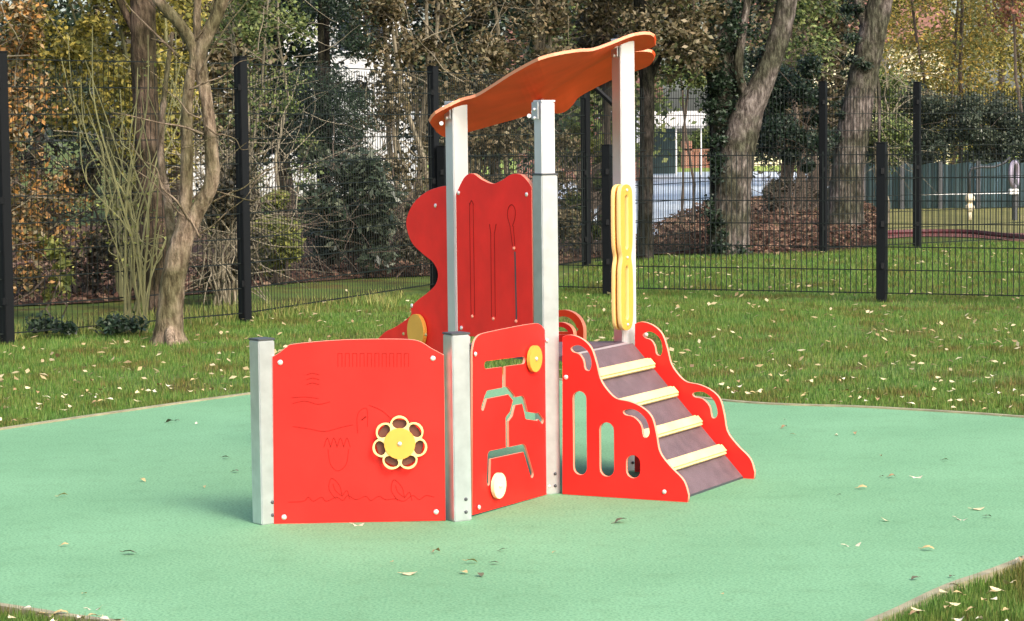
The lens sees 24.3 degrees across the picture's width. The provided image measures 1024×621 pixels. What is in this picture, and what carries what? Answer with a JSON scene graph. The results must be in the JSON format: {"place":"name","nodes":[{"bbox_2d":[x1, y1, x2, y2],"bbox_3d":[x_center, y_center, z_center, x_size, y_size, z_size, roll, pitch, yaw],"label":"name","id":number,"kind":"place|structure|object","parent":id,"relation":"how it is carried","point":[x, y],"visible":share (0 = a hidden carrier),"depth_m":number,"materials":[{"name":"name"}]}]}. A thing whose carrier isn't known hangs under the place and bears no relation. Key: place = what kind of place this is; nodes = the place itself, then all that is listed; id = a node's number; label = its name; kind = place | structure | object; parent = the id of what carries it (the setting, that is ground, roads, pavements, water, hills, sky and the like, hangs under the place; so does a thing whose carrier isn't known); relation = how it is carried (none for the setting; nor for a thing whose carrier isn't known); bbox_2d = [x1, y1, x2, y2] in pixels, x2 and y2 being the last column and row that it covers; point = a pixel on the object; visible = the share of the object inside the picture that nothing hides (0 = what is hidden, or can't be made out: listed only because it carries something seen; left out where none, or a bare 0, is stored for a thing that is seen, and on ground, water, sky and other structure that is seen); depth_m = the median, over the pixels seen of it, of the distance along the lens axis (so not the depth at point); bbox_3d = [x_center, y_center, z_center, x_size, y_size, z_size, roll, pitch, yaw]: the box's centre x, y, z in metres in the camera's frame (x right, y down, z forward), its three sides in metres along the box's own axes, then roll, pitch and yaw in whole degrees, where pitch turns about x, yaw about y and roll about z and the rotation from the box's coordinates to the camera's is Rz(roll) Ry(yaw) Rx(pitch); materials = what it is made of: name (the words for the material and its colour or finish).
{"place":"outdoors","nodes":[
{"label":"outdoors","id":0,"kind":"place"},
{"bbox_2d":[167,0,424,195],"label":"white house","id":1,"kind":"structure","parent":0,"point":[359,64],"depth_m":56.79,"materials":[{"name":"tile"}]},
{"bbox_2d":[335,0,388,53],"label":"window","id":2,"kind":"structure","parent":1,"relation":"in","point":[335,0],"depth_m":56.63,"materials":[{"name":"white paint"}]},
{"bbox_2d":[12,224,636,304],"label":"woodland floor","id":3,"kind":"structure","parent":0,"point":[195,247],"depth_m":27.41,"materials":[{"name":"brown plant"}]},
{"bbox_2d":[0,0,125,230],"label":"distant tree","id":4,"kind":"object","parent":3,"relation":"on","point":[68,23],"visible":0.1,"depth_m":37.48,"materials":[{"name":"yellow plant"}]},
{"bbox_2d":[10,103,200,295],"bbox_3d":[-4.087,-0.903,22.411,2.867,2.551,2.153,1,5,20],"label":"bramble","id":5,"kind":"object","parent":3,"relation":"on","point":[96,251],"visible":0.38,"depth_m":22.32,"materials":[{"name":"brown plant"}]},
{"bbox_2d":[0,0,274,300],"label":"yellowing shrub","id":6,"kind":"object","parent":3,"relation":"on","point":[80,47],"visible":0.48,"depth_m":21.41,"materials":[{"name":"yellow leaves"},{"name":"green twig"}]},
{"bbox_2d":[164,0,364,278],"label":"wispy tree","id":7,"kind":"object","parent":3,"relation":"on","point":[252,15],"visible":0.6,"depth_m":24.07,"materials":[{"name":"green plant"}]},
{"bbox_2d":[192,131,370,284],"bbox_3d":[-2.339,-0.765,24.006,1.938,2.178,1.660,-1,4,0],"label":"yellow green shrub","id":8,"kind":"object","parent":3,"relation":"on","point":[283,249],"visible":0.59,"depth_m":23.79,"materials":[{"name":"green plant"}]},
{"bbox_2d":[261,0,427,267],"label":"dark conifer","id":9,"kind":"object","parent":3,"relation":"on","point":[328,8],"visible":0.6,"depth_m":26.11,"materials":[{"name":"green plant"}]},
{"bbox_2d":[266,113,426,279],"bbox_3d":[-1.692,-1.085,25.021,2.281,2.019,1.998,-1,4,0],"label":"laurel bush","id":10,"kind":"object","parent":3,"relation":"on","point":[320,154],"visible":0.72,"depth_m":24.65,"materials":[{"name":"green plant"}]},
{"bbox_2d":[312,126,429,276],"bbox_3d":[-1.167,-1.056,25.311,2.078,1.870,1.727,-1,4,0],"label":"beech shrub","id":11,"kind":"object","parent":3,"relation":"on","point":[411,251],"visible":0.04,"depth_m":24.92,"materials":[{"name":"brown plant"}]},
{"bbox_2d":[291,0,515,262],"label":"brown leaved tree","id":12,"kind":"object","parent":3,"relation":"on","point":[426,42],"visible":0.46,"depth_m":27.23,"materials":[{"name":"brown leaves"},{"name":"twig"}]},
{"bbox_2d":[424,0,610,254],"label":"dense brown tree","id":13,"kind":"object","parent":3,"relation":"on","point":[550,20],"visible":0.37,"depth_m":27.59,"materials":[{"name":"brown leaves"},{"name":"twig"}]},
{"bbox_2d":[534,119,612,245],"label":"lime bush","id":14,"kind":"object","parent":3,"relation":"on","point":[579,152],"visible":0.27,"depth_m":30.92,"materials":[{"name":"green plant"}]},
{"bbox_2d":[526,124,657,255],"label":"green bush","id":15,"kind":"object","parent":3,"relation":"on","point":[595,189],"visible":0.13,"depth_m":28.31,"materials":[{"name":"green plant"}]},
{"bbox_2d":[527,0,693,250],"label":"overhanging tree","id":16,"kind":"object","parent":3,"relation":"on","point":[602,18],"visible":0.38,"depth_m":29.15,"materials":[{"name":"brown plant"}]},
{"bbox_2d":[0,135,1023,620],"bbox_3d":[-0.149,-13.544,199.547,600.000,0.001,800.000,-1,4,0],"label":"ground","id":17,"kind":"structure","parent":0,"point":[20,313],"depth_m":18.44,"materials":[{"name":"plant"}]},
{"bbox_2d":[12,234,76,318],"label":"young shrub","id":18,"kind":"object","parent":17,"relation":"on","point":[65,280],"visible":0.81,"depth_m":19.83,"materials":[{"name":"green plant"}]},
{"bbox_2d":[0,0,131,298],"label":"autumn shrub","id":19,"kind":"object","parent":17,"relation":"on","point":[23,40],"visible":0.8,"depth_m":20.20,"materials":[{"name":"orange plant"}]},
{"bbox_2d":[25,310,149,334],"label":"dark shrub","id":20,"kind":"object","parent":17,"relation":"on","point":[114,323],"visible":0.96,"depth_m":17.87,"materials":[{"name":"green plant"}]},
{"bbox_2d":[42,26,219,332],"bbox_3d":[-2.913,-0.981,18.070,1.313,2.320,1.412,-1,4,0],"label":"green stemmed shrub","id":21,"kind":"object","parent":17,"relation":"on","point":[141,293],"visible":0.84,"depth_m":18.05,"materials":[{"name":"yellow plant"}]},
{"bbox_2d":[116,0,166,312],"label":"thick trunk tree","id":22,"kind":"object","parent":17,"relation":"on","point":[145,12],"visible":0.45,"depth_m":20.14,"materials":[{"name":"brown plant"}]},
{"bbox_2d":[59,0,292,223],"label":"distant tree","id":23,"kind":"object","parent":17,"relation":"on","point":[225,55],"visible":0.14,"depth_m":39.96,"materials":[{"name":"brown plant"}]},
{"bbox_2d":[111,0,289,346],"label":"forked tree","id":24,"kind":"object","parent":17,"relation":"on","point":[180,237],"visible":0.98,"depth_m":17.22,"materials":[{"name":"beige plant"}]},
{"bbox_2d":[14,285,405,339],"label":"weeds","id":25,"kind":"object","parent":17,"relation":"on","point":[261,305],"visible":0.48,"depth_m":19.93,"materials":[{"name":"green plant"}]},
{"bbox_2d":[111,65,337,305],"bbox_3d":[-2.577,-0.804,21.101,2.104,2.748,2.134,-1,4,0],"label":"twiggy shrub","id":26,"kind":"object","parent":17,"relation":"on","point":[219,271],"visible":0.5,"depth_m":21.10,"materials":[{"name":"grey plant"}]},
{"bbox_2d":[203,0,367,217],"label":"distant tree","id":27,"kind":"object","parent":17,"relation":"on","point":[291,53],"visible":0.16,"depth_m":42.14,"materials":[{"name":"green plant"}]},
{"bbox_2d":[0,51,591,344],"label":"tall fence","id":28,"kind":"object","parent":17,"relation":"on","point":[244,262],"visible":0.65,"depth_m":19.45,"materials":[{"name":"black metal"}]},
{"bbox_2d":[365,0,579,182],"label":"distant tree","id":29,"kind":"object","parent":17,"relation":"on","point":[469,27],"visible":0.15,"depth_m":38.07,"materials":[{"name":"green plant"}]},
{"bbox_2d":[0,377,1023,620],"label":"rubber surface","id":30,"kind":"object","parent":17,"relation":"on","point":[783,526],"visible":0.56,"depth_m":8.87,"materials":[{"name":"green rubber"}]},
{"bbox_2d":[248,32,755,524],"bbox_3d":[0.010,-0.237,10.336,2.053,1.925,2.555,-1,4,0],"label":"climbing play unit","id":31,"kind":"object","parent":30,"relation":"on","point":[398,424],"visible":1,"depth_m":9.74,"materials":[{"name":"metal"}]},
{"bbox_2d":[0,375,1023,620],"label":"surface edging","id":32,"kind":"object","parent":17,"relation":"on","point":[876,617],"visible":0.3,"depth_m":8.14,"materials":[{"name":"concrete"}]},
{"bbox_2d":[0,244,1023,381],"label":"fallen leaves","id":33,"kind":"object","parent":17,"relation":"on","point":[309,340],"visible":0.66,"depth_m":17.04,"materials":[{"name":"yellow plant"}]},
{"bbox_2d":[618,0,731,259],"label":"slim dark tree","id":34,"kind":"object","parent":17,"relation":"on","point":[643,15],"visible":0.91,"depth_m":27.32,"materials":[{"name":"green plant"}]},
{"bbox_2d":[436,142,1023,302],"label":"fence","id":35,"kind":"object","parent":17,"relation":"on","point":[881,223],"visible":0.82,"depth_m":20.95,"materials":[{"name":"black metal"}]},
{"bbox_2d":[594,34,1023,261],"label":"tall fence","id":36,"kind":"object","parent":17,"relation":"on","point":[823,159],"visible":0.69,"depth_m":28.71,"materials":[{"name":"black metal"}]},
{"bbox_2d":[866,70,947,164],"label":"dark hedge","id":37,"kind":"object","parent":17,"relation":"on","point":[910,106],"visible":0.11,"depth_m":46.43,"materials":[{"name":"green plant"}]},
{"bbox_2d":[879,0,1012,162],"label":"golden tree","id":38,"kind":"object","parent":17,"relation":"on","point":[966,7],"visible":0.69,"depth_m":47.56,"materials":[{"name":"yellow plant"}]},
{"bbox_2d":[881,0,1023,164],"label":"distant tree","id":39,"kind":"object","parent":17,"relation":"on","point":[941,21],"visible":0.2,"depth_m":63.25,"materials":[{"name":"yellow plant"}]},
{"bbox_2d":[888,233,1023,241],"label":"red play surface","id":40,"kind":"object","parent":17,"relation":"on","point":[953,235],"visible":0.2,"depth_m":32.74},
{"bbox_2d":[873,229,1023,238],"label":"red edging","id":41,"kind":"object","parent":40,"relation":"on","point":[952,231],"visible":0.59,"depth_m":32.92,"materials":[{"name":"red"}]},
{"bbox_2d":[949,0,1023,157],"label":"olive tree","id":42,"kind":"object","parent":17,"relation":"on","point":[1019,64],"visible":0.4,"depth_m":49.03,"materials":[{"name":"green plant"}]},
{"bbox_2d":[990,586,1003,590],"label":"fallen leaf","id":43,"kind":"object","parent":17,"relation":"on","point":[994,588],"visible":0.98,"depth_m":7.62,"materials":[{"name":"beige plant"}]},
{"bbox_2d":[0,0,1023,141],"label":"sky","id":44,"kind":"structure","parent":0,"point":[992,78],"materials":[{"name":"white"}]},
{"bbox_2d":[506,26,663,181],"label":"brick house","id":45,"kind":"structure","parent":0,"point":[637,81],"depth_m":69.88,"materials":[{"name":"brick"}]},
{"bbox_2d":[558,172,796,239],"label":"pale path","id":46,"kind":"structure","parent":0,"point":[758,184],"depth_m":57.99,"materials":[{"name":"grey concrete"}]},
{"bbox_2d":[501,0,701,208],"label":"distant tree","id":47,"kind":"object","parent":46,"relation":"on","point":[637,85],"visible":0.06,"depth_m":45.42,"materials":[{"name":"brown plant"}]},
{"bbox_2d":[653,111,705,174],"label":"garden shelter","id":48,"kind":"object","parent":46,"relation":"on","point":[670,130],"visible":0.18,"depth_m":77.85,"materials":[{"name":"white paint"}]},
{"bbox_2d":[427,155,1015,173],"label":"sunlit grass ground","id":49,"kind":"structure","parent":0,"point":[757,168],"depth_m":89.33,"materials":[{"name":"green plant"}]},
{"bbox_2d":[677,126,707,165],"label":"clipped hedge","id":50,"kind":"object","parent":49,"relation":"on","point":[693,137],"visible":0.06,"depth_m":95.48,"materials":[{"name":"green plant"}]},
{"bbox_2d":[681,141,707,167],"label":"brick wall","id":51,"kind":"structure","parent":49,"relation":"on","point":[698,150],"depth_m":91.66,"materials":[{"name":"orange brick"}]},
{"bbox_2d":[636,225,875,254],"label":"leaf litter ground","id":52,"kind":"structure","parent":0,"point":[864,243],"depth_m":29.55,"materials":[{"name":"brown plant"}]},
{"bbox_2d":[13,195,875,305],"bbox_3d":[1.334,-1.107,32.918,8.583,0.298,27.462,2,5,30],"label":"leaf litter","id":53,"kind":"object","parent":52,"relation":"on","point":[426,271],"visible":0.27,"depth_m":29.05,"materials":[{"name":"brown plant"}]},
{"bbox_2d":[654,0,706,229],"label":"broad dark tree","id":54,"kind":"object","parent":52,"relation":"on","point":[693,81],"visible":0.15,"depth_m":32.62,"materials":[{"name":"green plant"}]},
{"bbox_2d":[691,0,796,256],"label":"ivy clad tree","id":55,"kind":"object","parent":52,"relation":"on","point":[735,125],"visible":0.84,"depth_m":28.28,"materials":[{"name":"grey plant"}]},
{"bbox_2d":[748,0,856,208],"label":"green tree","id":56,"kind":"object","parent":52,"relation":"on","point":[802,17],"visible":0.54,"depth_m":39.41,"materials":[{"name":"green plant"}]},
{"bbox_2d":[735,0,872,198],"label":"distant tree","id":57,"kind":"object","parent":52,"relation":"on","point":[835,79],"visible":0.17,"depth_m":49.10,"materials":[{"name":"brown plant"}]},
{"bbox_2d":[751,149,865,213],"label":"bramble","id":58,"kind":"object","parent":52,"relation":"on","point":[787,182],"visible":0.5,"depth_m":37.70,"materials":[{"name":"brown plant"}]},
{"bbox_2d":[746,36,874,215],"bbox_3d":[4.323,-2.902,35.934,2.397,3.334,2.349,-1,4,0],"label":"holly bush","id":59,"kind":"object","parent":52,"relation":"on","point":[787,83],"visible":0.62,"depth_m":35.40,"materials":[{"name":"green plant"}]},
{"bbox_2d":[736,0,896,178],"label":"distant tree","id":60,"kind":"object","parent":52,"relation":"on","point":[850,47],"visible":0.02,"depth_m":61.23,"materials":[{"name":"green plant"}]},
{"bbox_2d":[828,0,892,237],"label":"leaning tree","id":61,"kind":"object","parent":52,"relation":"on","point":[873,18],"visible":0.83,"depth_m":32.22,"materials":[{"name":"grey plant"}]},
{"bbox_2d":[735,0,952,165],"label":"tiled house","id":62,"kind":"structure","parent":0,"point":[927,18],"depth_m":94.83,"materials":[{"name":"tile"}]},
{"bbox_2d":[868,207,1023,232],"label":"dry grass ground","id":63,"kind":"structure","parent":0,"point":[952,217],"depth_m":38.80,"materials":[{"name":"plant"}]},
{"bbox_2d":[815,21,953,222],"bbox_3d":[5.848,-3.016,37.623,2.134,3.272,2.208,-1,4,0],"label":"pale shrub","id":64,"kind":"object","parent":63,"relation":"on","point":[887,82],"visible":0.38,"depth_m":37.32,"materials":[{"name":"green plant"}]},
{"bbox_2d":[864,160,1023,208],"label":"screen fence","id":65,"kind":"object","parent":63,"relation":"on","point":[908,196],"visible":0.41,"depth_m":43.70,"materials":[{"name":"green"}]},
{"bbox_2d":[921,79,1023,163],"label":"dark hedge","id":66,"kind":"object","parent":63,"relation":"on","point":[960,116],"visible":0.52,"depth_m":45.92,"materials":[{"name":"green plant"}]},
{"bbox_2d":[966,157,1018,219],"bbox_3d":[7.715,-1.942,37.936,0.955,1.031,0.365,-1,4,-10],"label":"bent pole toy","id":67,"kind":"object","parent":63,"relation":"on","point":[970,194],"visible":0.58,"depth_m":37.94,"materials":[{"name":"grey metal"}]},
{"bbox_2d":[978,0,1023,127],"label":"red leaved tree","id":68,"kind":"object","parent":63,"relation":"on","point":[1007,4],"visible":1,"depth_m":45.51,"materials":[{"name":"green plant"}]}
]}

